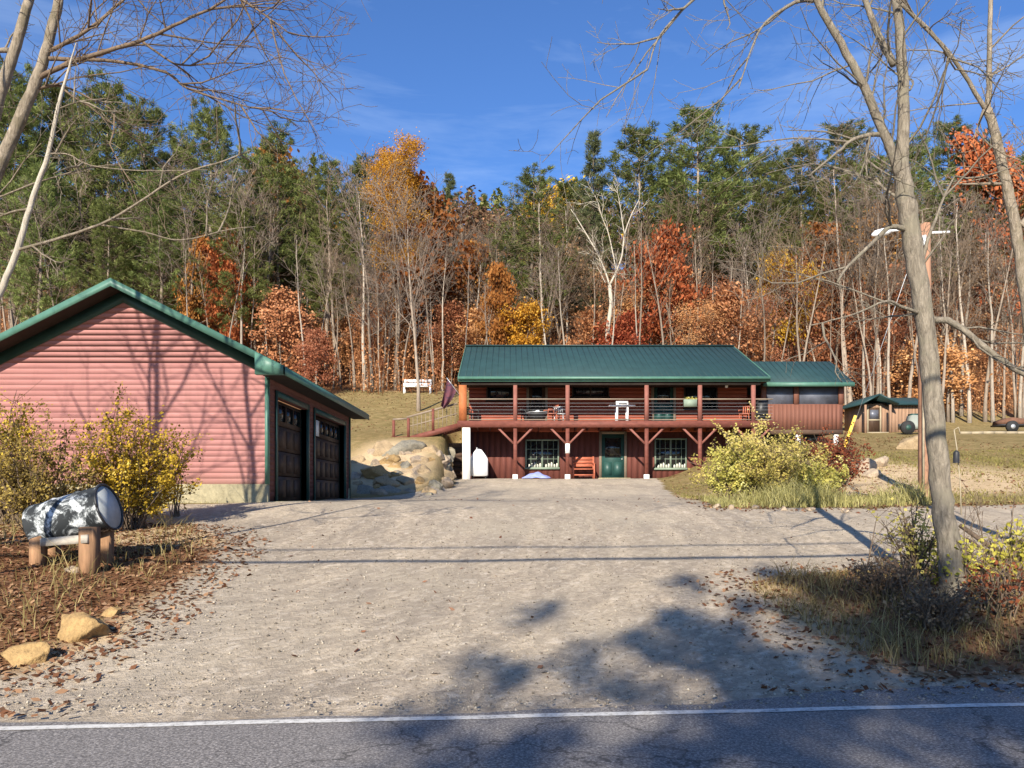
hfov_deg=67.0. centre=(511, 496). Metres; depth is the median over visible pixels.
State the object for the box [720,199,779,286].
bare tree
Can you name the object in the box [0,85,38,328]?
pine tree
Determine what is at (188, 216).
pine tree
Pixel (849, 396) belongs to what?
bare tree
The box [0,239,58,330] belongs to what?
bare tree
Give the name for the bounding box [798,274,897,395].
beech tree
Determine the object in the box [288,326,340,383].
beech tree
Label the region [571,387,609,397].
upper window
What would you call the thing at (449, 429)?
entry ramp
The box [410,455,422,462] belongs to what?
boulder
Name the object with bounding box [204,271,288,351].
beech tree
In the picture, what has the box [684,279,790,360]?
beech tree
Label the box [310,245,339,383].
bare tree
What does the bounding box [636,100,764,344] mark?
pine tree
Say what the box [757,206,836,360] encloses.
bare tree
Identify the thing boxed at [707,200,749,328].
bare tree
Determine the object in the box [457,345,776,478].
house
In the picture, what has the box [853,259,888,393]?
bare tree
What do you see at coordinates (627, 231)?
bare tree
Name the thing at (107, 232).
pine tree
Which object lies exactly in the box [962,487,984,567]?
sapling
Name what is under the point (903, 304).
beech tree
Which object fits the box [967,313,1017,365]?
beech tree
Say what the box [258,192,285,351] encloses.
bare tree
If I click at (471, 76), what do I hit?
sky
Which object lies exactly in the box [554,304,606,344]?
beech tree
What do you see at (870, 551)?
sapling
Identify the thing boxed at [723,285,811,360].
beech tree
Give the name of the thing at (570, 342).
beech tree
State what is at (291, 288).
brown tree
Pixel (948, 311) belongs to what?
bare tree
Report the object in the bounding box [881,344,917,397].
beech tree
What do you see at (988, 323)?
brown tree
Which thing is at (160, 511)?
dry grass
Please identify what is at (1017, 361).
bare tree
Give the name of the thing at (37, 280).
bare tree
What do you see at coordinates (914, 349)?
bare tree
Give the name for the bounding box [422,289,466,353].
brown tree
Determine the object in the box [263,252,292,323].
brown tree
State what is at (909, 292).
bare tree
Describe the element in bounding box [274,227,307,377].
bare tree
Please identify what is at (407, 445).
boulder
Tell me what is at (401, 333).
brown tree
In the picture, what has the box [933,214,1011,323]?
brown tree
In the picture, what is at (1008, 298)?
bare tree
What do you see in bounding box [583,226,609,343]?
bare tree
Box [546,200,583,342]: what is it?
bare tree
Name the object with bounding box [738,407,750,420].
patio chair
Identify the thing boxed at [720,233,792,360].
bare tree
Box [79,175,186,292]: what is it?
bare tree
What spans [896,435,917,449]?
boulder
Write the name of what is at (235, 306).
bare tree
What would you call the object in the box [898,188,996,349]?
bare tree
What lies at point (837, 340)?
bare tree
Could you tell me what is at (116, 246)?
bare tree
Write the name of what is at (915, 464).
lawn grass
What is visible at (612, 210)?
bare tree
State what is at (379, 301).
bare tree
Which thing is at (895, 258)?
bare tree
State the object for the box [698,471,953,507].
tall grass
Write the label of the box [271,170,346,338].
pine tree
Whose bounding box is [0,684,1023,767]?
road
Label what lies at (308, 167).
bare tree
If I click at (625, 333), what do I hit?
red maple
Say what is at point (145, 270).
brown tree
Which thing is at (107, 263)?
bare tree
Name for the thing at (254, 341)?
bare tree
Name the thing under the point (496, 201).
distant woods
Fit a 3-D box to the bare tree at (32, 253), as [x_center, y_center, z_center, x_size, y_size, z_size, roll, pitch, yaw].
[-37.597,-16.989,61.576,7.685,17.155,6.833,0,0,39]
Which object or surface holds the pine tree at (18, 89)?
on the ground at (378, 422)
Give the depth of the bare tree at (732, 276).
60.94 m
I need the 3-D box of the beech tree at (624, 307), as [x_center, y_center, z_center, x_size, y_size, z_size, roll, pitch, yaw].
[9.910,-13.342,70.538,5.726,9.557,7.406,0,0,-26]
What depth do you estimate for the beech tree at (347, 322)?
72.05 m
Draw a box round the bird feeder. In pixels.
[953,427,961,514]
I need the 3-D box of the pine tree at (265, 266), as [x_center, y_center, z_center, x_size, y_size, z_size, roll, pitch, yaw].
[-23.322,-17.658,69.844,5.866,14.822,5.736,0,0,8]
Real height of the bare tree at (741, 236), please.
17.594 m
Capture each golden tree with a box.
[353,126,438,389]
[494,296,557,344]
[518,175,621,338]
[754,245,825,360]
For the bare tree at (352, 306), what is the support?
on the ground at (378, 422)
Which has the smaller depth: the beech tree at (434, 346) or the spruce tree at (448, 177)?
the beech tree at (434, 346)
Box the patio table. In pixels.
[527,410,547,420]
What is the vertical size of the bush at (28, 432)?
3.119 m
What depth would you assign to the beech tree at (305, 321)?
75.13 m
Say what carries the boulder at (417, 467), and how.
on the ground at (378, 422)
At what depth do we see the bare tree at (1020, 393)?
61.37 m
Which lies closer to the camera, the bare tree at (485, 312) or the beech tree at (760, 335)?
the bare tree at (485, 312)
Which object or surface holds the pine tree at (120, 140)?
on the ground at (378, 422)
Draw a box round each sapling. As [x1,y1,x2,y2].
[865,505,902,580]
[890,537,909,606]
[956,477,990,572]
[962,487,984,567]
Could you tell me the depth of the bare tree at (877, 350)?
60.12 m
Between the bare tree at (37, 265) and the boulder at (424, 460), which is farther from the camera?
the bare tree at (37, 265)
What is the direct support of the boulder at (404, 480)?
on the ground at (378, 422)
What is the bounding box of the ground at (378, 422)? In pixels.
[0,266,1023,677]
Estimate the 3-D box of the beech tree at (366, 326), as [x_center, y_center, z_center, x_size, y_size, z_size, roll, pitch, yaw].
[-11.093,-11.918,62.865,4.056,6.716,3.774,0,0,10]
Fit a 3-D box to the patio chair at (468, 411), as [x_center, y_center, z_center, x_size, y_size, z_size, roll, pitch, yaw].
[-1.998,-3.959,37.526,0.617,0.822,0.570,0,0,38]
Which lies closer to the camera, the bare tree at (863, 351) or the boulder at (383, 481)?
the boulder at (383, 481)
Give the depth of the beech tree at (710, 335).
60.49 m
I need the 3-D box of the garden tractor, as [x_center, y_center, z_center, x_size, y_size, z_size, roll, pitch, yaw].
[24.770,-4.461,47.742,1.870,1.298,0.915,0,0,0]
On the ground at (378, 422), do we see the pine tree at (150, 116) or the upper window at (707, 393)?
the pine tree at (150, 116)
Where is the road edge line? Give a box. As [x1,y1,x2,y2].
[0,703,1023,729]
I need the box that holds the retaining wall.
[449,443,461,478]
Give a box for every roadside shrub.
[839,545,925,602]
[867,486,963,579]
[883,569,988,632]
[918,535,991,593]
[945,556,1023,618]
[976,497,1023,587]
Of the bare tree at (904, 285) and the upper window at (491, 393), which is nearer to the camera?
the upper window at (491, 393)
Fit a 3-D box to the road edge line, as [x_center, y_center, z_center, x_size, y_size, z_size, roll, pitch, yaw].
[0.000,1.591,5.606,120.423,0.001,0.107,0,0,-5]
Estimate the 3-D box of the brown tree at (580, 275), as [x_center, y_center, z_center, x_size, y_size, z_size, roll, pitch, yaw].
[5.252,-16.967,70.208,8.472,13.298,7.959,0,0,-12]
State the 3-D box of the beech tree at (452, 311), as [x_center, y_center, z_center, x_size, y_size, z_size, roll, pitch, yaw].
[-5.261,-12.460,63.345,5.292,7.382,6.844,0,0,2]
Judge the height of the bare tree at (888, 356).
18.920 m
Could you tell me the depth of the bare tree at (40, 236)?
56.92 m
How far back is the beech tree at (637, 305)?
62.77 m
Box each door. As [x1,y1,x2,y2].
[278,401,300,499]
[316,417,338,499]
[526,387,547,420]
[599,431,626,477]
[651,387,675,420]
[867,406,880,431]
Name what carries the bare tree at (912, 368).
on the ground at (378, 422)
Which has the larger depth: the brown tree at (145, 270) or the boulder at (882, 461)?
the brown tree at (145, 270)
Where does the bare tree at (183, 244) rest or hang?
on the ground at (378, 422)
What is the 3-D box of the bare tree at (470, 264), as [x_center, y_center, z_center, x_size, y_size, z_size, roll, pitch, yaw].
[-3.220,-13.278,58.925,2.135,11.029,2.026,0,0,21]
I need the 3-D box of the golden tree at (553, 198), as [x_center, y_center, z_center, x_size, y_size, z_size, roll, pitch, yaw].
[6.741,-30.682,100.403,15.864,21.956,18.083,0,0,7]
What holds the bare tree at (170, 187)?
on the ground at (378, 422)
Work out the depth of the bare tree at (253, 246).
59.38 m
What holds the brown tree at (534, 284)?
on the ground at (378, 422)
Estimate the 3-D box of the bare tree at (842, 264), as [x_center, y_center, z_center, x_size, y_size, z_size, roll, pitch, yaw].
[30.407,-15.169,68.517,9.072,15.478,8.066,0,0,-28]
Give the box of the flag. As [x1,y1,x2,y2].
[441,378,459,408]
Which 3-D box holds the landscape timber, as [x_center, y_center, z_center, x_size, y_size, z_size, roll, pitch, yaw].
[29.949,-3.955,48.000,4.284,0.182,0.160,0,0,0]
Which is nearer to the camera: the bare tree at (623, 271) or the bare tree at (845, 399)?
the bare tree at (845, 399)
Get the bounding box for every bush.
[0,382,73,523]
[0,402,114,532]
[67,381,202,530]
[138,422,212,520]
[684,401,854,496]
[703,423,767,499]
[789,422,875,494]
[789,458,848,492]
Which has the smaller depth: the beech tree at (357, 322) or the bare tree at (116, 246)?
the bare tree at (116, 246)
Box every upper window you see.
[486,387,512,401]
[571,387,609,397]
[683,387,718,409]
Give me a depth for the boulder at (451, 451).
37.25 m
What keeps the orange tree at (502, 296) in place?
on the ground at (378, 422)
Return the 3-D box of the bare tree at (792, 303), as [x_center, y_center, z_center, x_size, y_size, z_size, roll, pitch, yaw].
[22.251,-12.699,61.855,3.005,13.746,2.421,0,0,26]
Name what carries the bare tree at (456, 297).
on the ground at (378, 422)
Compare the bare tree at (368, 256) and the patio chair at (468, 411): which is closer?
the patio chair at (468, 411)
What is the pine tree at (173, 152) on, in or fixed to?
on the ground at (378, 422)
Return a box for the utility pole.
[871,222,949,496]
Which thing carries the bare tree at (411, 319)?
on the ground at (378, 422)
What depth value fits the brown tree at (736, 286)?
82.21 m
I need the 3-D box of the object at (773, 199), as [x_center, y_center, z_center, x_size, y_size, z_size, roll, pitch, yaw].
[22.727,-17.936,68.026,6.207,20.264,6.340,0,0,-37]
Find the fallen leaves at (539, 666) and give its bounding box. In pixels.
[27,481,999,676]
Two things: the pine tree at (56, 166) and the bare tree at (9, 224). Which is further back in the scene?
the pine tree at (56, 166)
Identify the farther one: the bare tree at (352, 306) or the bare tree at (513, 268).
the bare tree at (513, 268)
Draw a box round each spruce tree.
[439,172,466,318]
[480,193,492,242]
[564,128,631,321]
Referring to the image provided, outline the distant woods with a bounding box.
[0,152,1007,333]
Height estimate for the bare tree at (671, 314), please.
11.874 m
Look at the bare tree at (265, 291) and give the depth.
62.97 m
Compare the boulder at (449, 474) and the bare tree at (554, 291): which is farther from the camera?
the bare tree at (554, 291)
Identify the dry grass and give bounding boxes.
[0,513,209,650]
[14,494,217,523]
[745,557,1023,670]
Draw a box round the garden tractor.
[898,414,917,433]
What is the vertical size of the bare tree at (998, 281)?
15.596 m
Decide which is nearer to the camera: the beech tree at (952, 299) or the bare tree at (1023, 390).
the bare tree at (1023, 390)
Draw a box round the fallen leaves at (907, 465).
[658,436,1023,499]
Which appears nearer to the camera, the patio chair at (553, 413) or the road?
the road
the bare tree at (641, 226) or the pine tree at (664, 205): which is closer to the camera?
the bare tree at (641, 226)
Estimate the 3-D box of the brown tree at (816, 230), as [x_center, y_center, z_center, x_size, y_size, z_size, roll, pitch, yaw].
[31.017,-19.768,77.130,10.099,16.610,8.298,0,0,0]
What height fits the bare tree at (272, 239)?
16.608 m
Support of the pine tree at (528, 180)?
on the ground at (378, 422)
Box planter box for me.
[683,396,696,406]
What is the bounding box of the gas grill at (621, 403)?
[609,401,634,420]
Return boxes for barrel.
[22,483,123,548]
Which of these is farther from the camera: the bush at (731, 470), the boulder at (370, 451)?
the boulder at (370, 451)
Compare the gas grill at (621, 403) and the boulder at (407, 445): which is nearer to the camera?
the boulder at (407, 445)
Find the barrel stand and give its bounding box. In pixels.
[29,527,113,574]
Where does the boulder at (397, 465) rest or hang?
on the ground at (378, 422)
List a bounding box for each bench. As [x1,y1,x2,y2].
[403,380,431,393]
[572,456,594,478]
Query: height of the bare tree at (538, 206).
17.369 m
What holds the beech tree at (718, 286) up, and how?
on the ground at (378, 422)
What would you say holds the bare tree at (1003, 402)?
on the ground at (378, 422)
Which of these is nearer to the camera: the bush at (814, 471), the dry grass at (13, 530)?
the dry grass at (13, 530)
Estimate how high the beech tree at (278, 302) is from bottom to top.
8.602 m
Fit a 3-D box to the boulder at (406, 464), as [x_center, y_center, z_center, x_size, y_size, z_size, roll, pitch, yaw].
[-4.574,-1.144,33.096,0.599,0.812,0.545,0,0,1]
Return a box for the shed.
[843,394,917,432]
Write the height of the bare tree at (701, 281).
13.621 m
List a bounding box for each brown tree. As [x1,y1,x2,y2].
[95,245,176,298]
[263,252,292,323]
[270,222,343,368]
[359,262,390,331]
[384,298,417,378]
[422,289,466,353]
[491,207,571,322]
[513,255,558,309]
[534,237,612,342]
[555,282,584,313]
[559,195,631,333]
[692,199,759,339]
[704,243,738,342]
[710,261,757,329]
[788,218,866,357]
[824,199,939,319]
[841,223,898,312]
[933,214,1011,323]
[934,238,1018,391]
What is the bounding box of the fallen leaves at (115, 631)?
[0,501,1023,717]
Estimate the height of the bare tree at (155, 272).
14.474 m
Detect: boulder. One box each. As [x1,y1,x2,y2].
[0,641,50,666]
[57,612,111,642]
[64,566,77,572]
[101,607,122,616]
[351,455,365,463]
[351,471,360,479]
[357,484,373,493]
[360,465,391,479]
[367,448,374,453]
[370,459,379,465]
[370,489,387,494]
[372,440,392,455]
[372,476,399,486]
[377,485,400,492]
[379,457,386,464]
[382,440,426,456]
[386,454,400,462]
[387,461,412,467]
[390,471,400,476]
[396,476,413,485]
[400,461,410,467]
[404,488,415,491]
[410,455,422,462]
[412,464,420,471]
[413,449,420,452]
[415,476,424,483]
[418,464,431,472]
[420,456,428,463]
[421,486,436,493]
[423,445,438,452]
[428,480,442,489]
[436,450,444,459]
[441,477,453,487]
[442,454,449,468]
[444,469,454,480]
[448,447,455,458]
[805,507,815,510]
[840,508,848,512]
[855,458,876,470]
[862,468,880,477]
[874,456,888,466]
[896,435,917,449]
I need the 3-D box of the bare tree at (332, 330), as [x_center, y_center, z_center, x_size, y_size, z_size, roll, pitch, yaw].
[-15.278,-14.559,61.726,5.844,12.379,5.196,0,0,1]
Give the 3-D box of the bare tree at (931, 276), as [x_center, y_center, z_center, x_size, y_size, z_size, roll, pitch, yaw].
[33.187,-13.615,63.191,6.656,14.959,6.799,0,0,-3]
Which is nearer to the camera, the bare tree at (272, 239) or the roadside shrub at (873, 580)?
the roadside shrub at (873, 580)
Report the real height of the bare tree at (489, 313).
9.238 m
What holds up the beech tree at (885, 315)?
on the ground at (378, 422)
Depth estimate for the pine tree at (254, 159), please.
75.53 m
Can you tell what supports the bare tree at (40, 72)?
on the ground at (378, 422)
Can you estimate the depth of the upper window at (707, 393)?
38.61 m
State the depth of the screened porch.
37.90 m
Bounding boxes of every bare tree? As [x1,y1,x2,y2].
[0,0,201,212]
[0,0,376,255]
[0,174,112,310]
[0,181,78,317]
[0,194,63,323]
[0,200,12,330]
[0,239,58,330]
[1,197,88,309]
[5,249,33,325]
[10,220,51,318]
[47,231,82,299]
[55,151,98,287]
[61,206,92,291]
[79,174,186,297]
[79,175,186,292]
[85,240,133,285]
[95,194,130,280]
[99,214,132,278]
[107,212,197,302]
[114,142,191,300]
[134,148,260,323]
[156,141,211,233]
[167,237,195,316]
[169,217,198,286]
[174,234,206,315]
[185,151,240,213]
[187,251,213,326]
[193,163,283,344]
[211,191,291,346]
[221,249,248,337]
[224,157,282,351]
[227,171,323,361]
[240,226,271,348]
[245,237,281,356]
[254,198,291,353]
[257,292,268,355]
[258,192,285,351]
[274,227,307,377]
[289,239,360,388]
[293,152,363,385]
[293,187,323,373]
[298,150,353,327]
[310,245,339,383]
[311,232,366,372]
[317,187,427,391]
[318,244,371,390]
[323,137,419,390]
[329,286,347,388]
[341,251,411,387]
[342,253,379,388]
[342,276,359,390]
[345,226,387,374]
[349,296,358,383]
[350,151,463,410]
[353,236,409,391]
[357,220,441,390]
[375,221,430,347]
[378,215,478,378]
[386,237,397,389]
[402,248,431,391]
[407,233,439,391]
[410,218,467,390]
[421,291,441,365]
[437,184,521,311]
[438,225,482,362]
[444,199,511,306]
[446,226,500,343]
[454,253,481,344]
[469,279,495,344]
[472,282,490,344]
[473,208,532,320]
[475,279,498,344]
[487,225,508,344]
[490,180,531,310]
[494,240,537,344]
[509,0,1023,599]
[512,173,561,344]
[512,190,615,344]
[520,241,576,343]
[521,253,556,344]
[528,232,605,341]
[533,219,562,344]
[538,244,575,344]
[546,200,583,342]
[565,223,619,344]
[570,178,651,301]
[572,239,634,332]
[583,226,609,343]
[594,258,639,344]
[609,225,638,303]
[612,237,653,342]
[613,204,647,318]
[620,213,696,343]
[622,218,720,341]
[627,197,659,344]
[630,204,661,279]
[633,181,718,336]
[634,242,677,344]
[635,223,683,344]
[656,258,688,344]
[658,275,682,344]
[671,184,739,344]
[682,216,715,342]
[689,250,714,336]
[700,237,734,341]
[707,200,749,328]
[712,252,745,339]
[716,232,801,360]
[719,197,798,355]
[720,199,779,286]
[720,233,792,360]
[721,242,760,357]
[722,271,763,349]
[736,259,785,357]
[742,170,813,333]
[748,246,786,360]
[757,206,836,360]
[762,242,793,359]
[771,251,809,360]
[785,103,888,402]
[787,210,903,364]
[793,222,823,360]
[793,229,834,360]
[804,0,1023,340]
[804,234,905,317]
[804,251,826,323]
[809,167,899,373]
[818,179,919,397]
[820,241,853,425]
[821,275,839,361]
[830,245,871,395]
[838,156,930,393]
[847,175,950,397]
[850,247,906,395]
[851,181,876,370]
[853,191,948,395]
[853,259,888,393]
[878,240,957,318]
[881,215,936,382]
[885,214,917,387]
[886,214,933,397]
[886,259,955,394]
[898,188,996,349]
[898,201,954,397]
[900,217,1012,363]
[901,290,917,373]
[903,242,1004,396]
[929,195,968,422]
[931,217,958,378]
[931,225,982,396]
[934,190,978,422]
[934,205,1008,415]
[940,182,1023,422]
[940,187,989,421]
[954,274,984,365]
[971,238,1022,417]
[972,220,1005,387]
[979,210,1022,421]
[983,231,1001,385]
[986,279,1019,384]
[988,271,1017,418]
[989,219,1016,416]
[1003,223,1023,417]
[1012,315,1022,411]
[1014,283,1023,417]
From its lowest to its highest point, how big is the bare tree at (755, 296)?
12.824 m
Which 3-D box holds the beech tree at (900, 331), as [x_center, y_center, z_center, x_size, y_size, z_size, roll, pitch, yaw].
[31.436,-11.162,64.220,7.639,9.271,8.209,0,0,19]
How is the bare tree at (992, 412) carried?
on the ground at (378, 422)
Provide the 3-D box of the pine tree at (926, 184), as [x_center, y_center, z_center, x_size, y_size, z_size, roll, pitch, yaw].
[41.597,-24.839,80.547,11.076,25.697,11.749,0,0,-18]
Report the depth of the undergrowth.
63.86 m
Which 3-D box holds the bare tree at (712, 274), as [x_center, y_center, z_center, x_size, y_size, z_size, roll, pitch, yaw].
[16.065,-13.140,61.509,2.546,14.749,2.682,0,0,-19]
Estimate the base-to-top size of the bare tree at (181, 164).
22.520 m
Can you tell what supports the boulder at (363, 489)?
on the ground at (378, 422)
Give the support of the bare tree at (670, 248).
on the ground at (378, 422)
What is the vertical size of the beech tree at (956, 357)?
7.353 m
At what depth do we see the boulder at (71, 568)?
10.20 m
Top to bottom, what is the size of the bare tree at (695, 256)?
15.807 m
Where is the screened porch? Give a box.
[746,361,854,444]
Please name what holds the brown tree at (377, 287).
on the ground at (378, 422)
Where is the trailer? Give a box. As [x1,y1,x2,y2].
[990,417,1023,430]
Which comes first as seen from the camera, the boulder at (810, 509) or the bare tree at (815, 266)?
the boulder at (810, 509)
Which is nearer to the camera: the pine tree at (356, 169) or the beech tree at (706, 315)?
the beech tree at (706, 315)
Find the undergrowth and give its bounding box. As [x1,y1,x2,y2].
[0,291,1023,424]
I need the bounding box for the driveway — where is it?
[0,478,1023,722]
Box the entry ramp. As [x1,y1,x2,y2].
[391,403,459,436]
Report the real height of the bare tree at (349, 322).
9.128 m
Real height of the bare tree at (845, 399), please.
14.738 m
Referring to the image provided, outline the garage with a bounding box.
[0,278,368,502]
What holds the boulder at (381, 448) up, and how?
on the ground at (378, 422)
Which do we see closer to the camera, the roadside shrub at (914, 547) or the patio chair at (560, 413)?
the roadside shrub at (914, 547)
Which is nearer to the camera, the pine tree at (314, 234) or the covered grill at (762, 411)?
the covered grill at (762, 411)
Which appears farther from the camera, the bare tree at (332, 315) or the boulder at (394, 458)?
the bare tree at (332, 315)
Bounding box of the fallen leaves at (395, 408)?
[322,386,493,478]
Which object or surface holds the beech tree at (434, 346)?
on the ground at (378, 422)
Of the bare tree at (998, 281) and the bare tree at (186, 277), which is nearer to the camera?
the bare tree at (186, 277)
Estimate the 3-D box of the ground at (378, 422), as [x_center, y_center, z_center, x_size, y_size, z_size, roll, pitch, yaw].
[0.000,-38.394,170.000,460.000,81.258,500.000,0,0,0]
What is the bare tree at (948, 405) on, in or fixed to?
on the ground at (378, 422)
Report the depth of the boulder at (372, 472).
31.88 m
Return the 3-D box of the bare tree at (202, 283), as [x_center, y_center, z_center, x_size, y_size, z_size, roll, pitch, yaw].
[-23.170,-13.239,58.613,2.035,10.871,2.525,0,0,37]
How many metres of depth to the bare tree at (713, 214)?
63.88 m
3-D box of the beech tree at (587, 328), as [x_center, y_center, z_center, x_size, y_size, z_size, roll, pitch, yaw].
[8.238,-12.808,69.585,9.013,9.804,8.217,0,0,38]
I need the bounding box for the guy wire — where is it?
[844,274,906,447]
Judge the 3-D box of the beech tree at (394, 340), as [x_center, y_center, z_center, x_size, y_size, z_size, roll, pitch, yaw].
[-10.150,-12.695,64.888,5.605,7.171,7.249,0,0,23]
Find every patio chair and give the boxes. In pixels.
[467,407,478,420]
[520,409,529,420]
[543,405,558,420]
[553,407,564,420]
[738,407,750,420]
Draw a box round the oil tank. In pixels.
[470,447,487,478]
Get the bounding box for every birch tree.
[0,43,274,299]
[565,172,649,344]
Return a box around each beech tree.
[165,283,275,349]
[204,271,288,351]
[239,301,283,361]
[245,284,327,373]
[283,282,323,344]
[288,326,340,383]
[310,283,358,367]
[315,287,380,372]
[338,303,391,373]
[352,309,389,387]
[359,302,424,376]
[376,297,445,370]
[377,359,402,378]
[401,307,450,378]
[419,299,475,382]
[445,304,509,371]
[553,337,580,344]
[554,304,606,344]
[563,308,646,340]
[579,268,684,342]
[595,298,649,344]
[605,269,707,344]
[625,263,724,344]
[646,312,756,346]
[666,294,739,344]
[677,269,767,359]
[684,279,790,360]
[705,284,784,360]
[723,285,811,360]
[756,254,903,391]
[757,273,862,360]
[761,274,828,360]
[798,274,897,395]
[819,292,907,394]
[824,328,893,400]
[838,325,906,393]
[850,308,917,396]
[867,261,970,388]
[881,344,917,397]
[884,332,992,411]
[900,282,971,343]
[934,300,993,367]
[938,344,985,393]
[958,348,984,383]
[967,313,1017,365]
[989,328,1022,385]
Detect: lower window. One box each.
[525,439,559,468]
[654,438,687,469]
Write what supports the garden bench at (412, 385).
on the ground at (378, 422)
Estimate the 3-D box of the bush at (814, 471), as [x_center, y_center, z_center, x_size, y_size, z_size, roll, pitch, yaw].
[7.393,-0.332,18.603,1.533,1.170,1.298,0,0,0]
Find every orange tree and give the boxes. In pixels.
[172,231,217,327]
[360,168,488,382]
[454,237,502,341]
[474,258,528,344]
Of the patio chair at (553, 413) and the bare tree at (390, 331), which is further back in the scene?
the bare tree at (390, 331)
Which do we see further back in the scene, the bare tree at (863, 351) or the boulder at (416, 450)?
the bare tree at (863, 351)
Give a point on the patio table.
(537, 414)
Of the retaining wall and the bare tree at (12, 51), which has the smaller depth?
the bare tree at (12, 51)
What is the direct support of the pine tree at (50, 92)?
on the ground at (378, 422)
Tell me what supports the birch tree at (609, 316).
on the ground at (378, 422)
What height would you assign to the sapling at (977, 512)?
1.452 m
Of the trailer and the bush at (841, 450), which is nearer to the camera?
the bush at (841, 450)
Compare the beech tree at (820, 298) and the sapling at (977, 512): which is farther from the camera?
the beech tree at (820, 298)
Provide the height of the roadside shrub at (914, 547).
1.301 m
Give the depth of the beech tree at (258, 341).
62.95 m
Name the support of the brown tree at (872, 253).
on the ground at (378, 422)
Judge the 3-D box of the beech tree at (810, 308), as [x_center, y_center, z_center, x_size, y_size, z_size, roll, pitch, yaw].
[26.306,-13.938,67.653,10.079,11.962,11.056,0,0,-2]
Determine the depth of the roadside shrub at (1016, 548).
9.26 m
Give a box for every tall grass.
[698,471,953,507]
[868,486,1023,504]
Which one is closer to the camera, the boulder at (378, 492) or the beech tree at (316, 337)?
the boulder at (378, 492)
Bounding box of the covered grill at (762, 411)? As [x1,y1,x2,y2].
[756,400,767,420]
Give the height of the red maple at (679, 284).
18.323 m
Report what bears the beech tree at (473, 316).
on the ground at (378, 422)
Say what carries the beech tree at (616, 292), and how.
on the ground at (378, 422)
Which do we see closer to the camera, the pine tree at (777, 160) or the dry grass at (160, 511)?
the dry grass at (160, 511)
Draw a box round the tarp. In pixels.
[522,472,550,478]
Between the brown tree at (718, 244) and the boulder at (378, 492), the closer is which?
the boulder at (378, 492)
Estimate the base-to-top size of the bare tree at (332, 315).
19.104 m
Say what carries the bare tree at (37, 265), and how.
on the ground at (378, 422)
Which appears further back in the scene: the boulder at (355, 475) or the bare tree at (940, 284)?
the bare tree at (940, 284)
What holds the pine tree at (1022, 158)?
on the ground at (378, 422)
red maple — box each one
[194,220,270,342]
[584,307,657,344]
[613,214,711,344]
[936,122,1023,347]
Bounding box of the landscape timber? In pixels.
[959,431,1023,433]
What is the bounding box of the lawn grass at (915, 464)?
[668,447,1023,499]
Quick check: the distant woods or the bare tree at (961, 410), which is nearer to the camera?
the bare tree at (961, 410)
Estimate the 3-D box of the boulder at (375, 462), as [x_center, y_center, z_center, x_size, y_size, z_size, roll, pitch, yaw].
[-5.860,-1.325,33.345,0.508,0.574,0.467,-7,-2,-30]
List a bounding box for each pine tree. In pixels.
[0,58,91,327]
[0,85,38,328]
[0,154,82,321]
[2,75,117,296]
[18,91,137,291]
[34,65,185,292]
[60,197,159,299]
[91,92,193,296]
[122,167,201,310]
[152,95,266,324]
[156,129,220,311]
[190,186,280,340]
[214,144,290,337]
[220,144,342,356]
[235,223,283,347]
[243,118,314,362]
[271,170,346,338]
[281,152,372,383]
[283,211,351,369]
[336,153,381,295]
[479,161,582,335]
[490,211,525,310]
[541,178,606,342]
[596,118,690,316]
[634,173,704,253]
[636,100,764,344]
[671,123,816,357]
[696,174,753,339]
[729,150,821,358]
[751,139,856,350]
[788,117,892,359]
[825,153,926,257]
[870,131,986,323]
[914,114,988,336]
[933,126,1023,369]
[984,151,1023,361]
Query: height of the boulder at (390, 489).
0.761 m
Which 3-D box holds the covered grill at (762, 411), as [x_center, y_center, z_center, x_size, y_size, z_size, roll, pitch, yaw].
[11.904,-4.075,37.000,0.520,1.050,0.600,0,0,0]
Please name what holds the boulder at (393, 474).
on the ground at (378, 422)
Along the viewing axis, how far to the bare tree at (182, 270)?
59.80 m
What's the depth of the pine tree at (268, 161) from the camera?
71.69 m
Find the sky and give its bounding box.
[0,0,1023,268]
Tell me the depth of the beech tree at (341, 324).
70.14 m
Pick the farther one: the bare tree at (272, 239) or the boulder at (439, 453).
the bare tree at (272, 239)
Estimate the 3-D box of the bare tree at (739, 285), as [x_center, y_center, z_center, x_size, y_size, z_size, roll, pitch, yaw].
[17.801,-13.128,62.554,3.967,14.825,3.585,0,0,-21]
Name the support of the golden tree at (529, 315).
on the ground at (378, 422)
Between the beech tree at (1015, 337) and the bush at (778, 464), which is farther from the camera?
the beech tree at (1015, 337)
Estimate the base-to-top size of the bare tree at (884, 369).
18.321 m
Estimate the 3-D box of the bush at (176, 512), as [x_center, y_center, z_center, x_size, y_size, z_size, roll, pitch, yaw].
[-6.511,-0.483,15.359,1.508,1.951,1.178,0,0,0]
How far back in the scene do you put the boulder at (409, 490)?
30.50 m
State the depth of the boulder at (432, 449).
34.40 m
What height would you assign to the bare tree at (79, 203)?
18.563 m

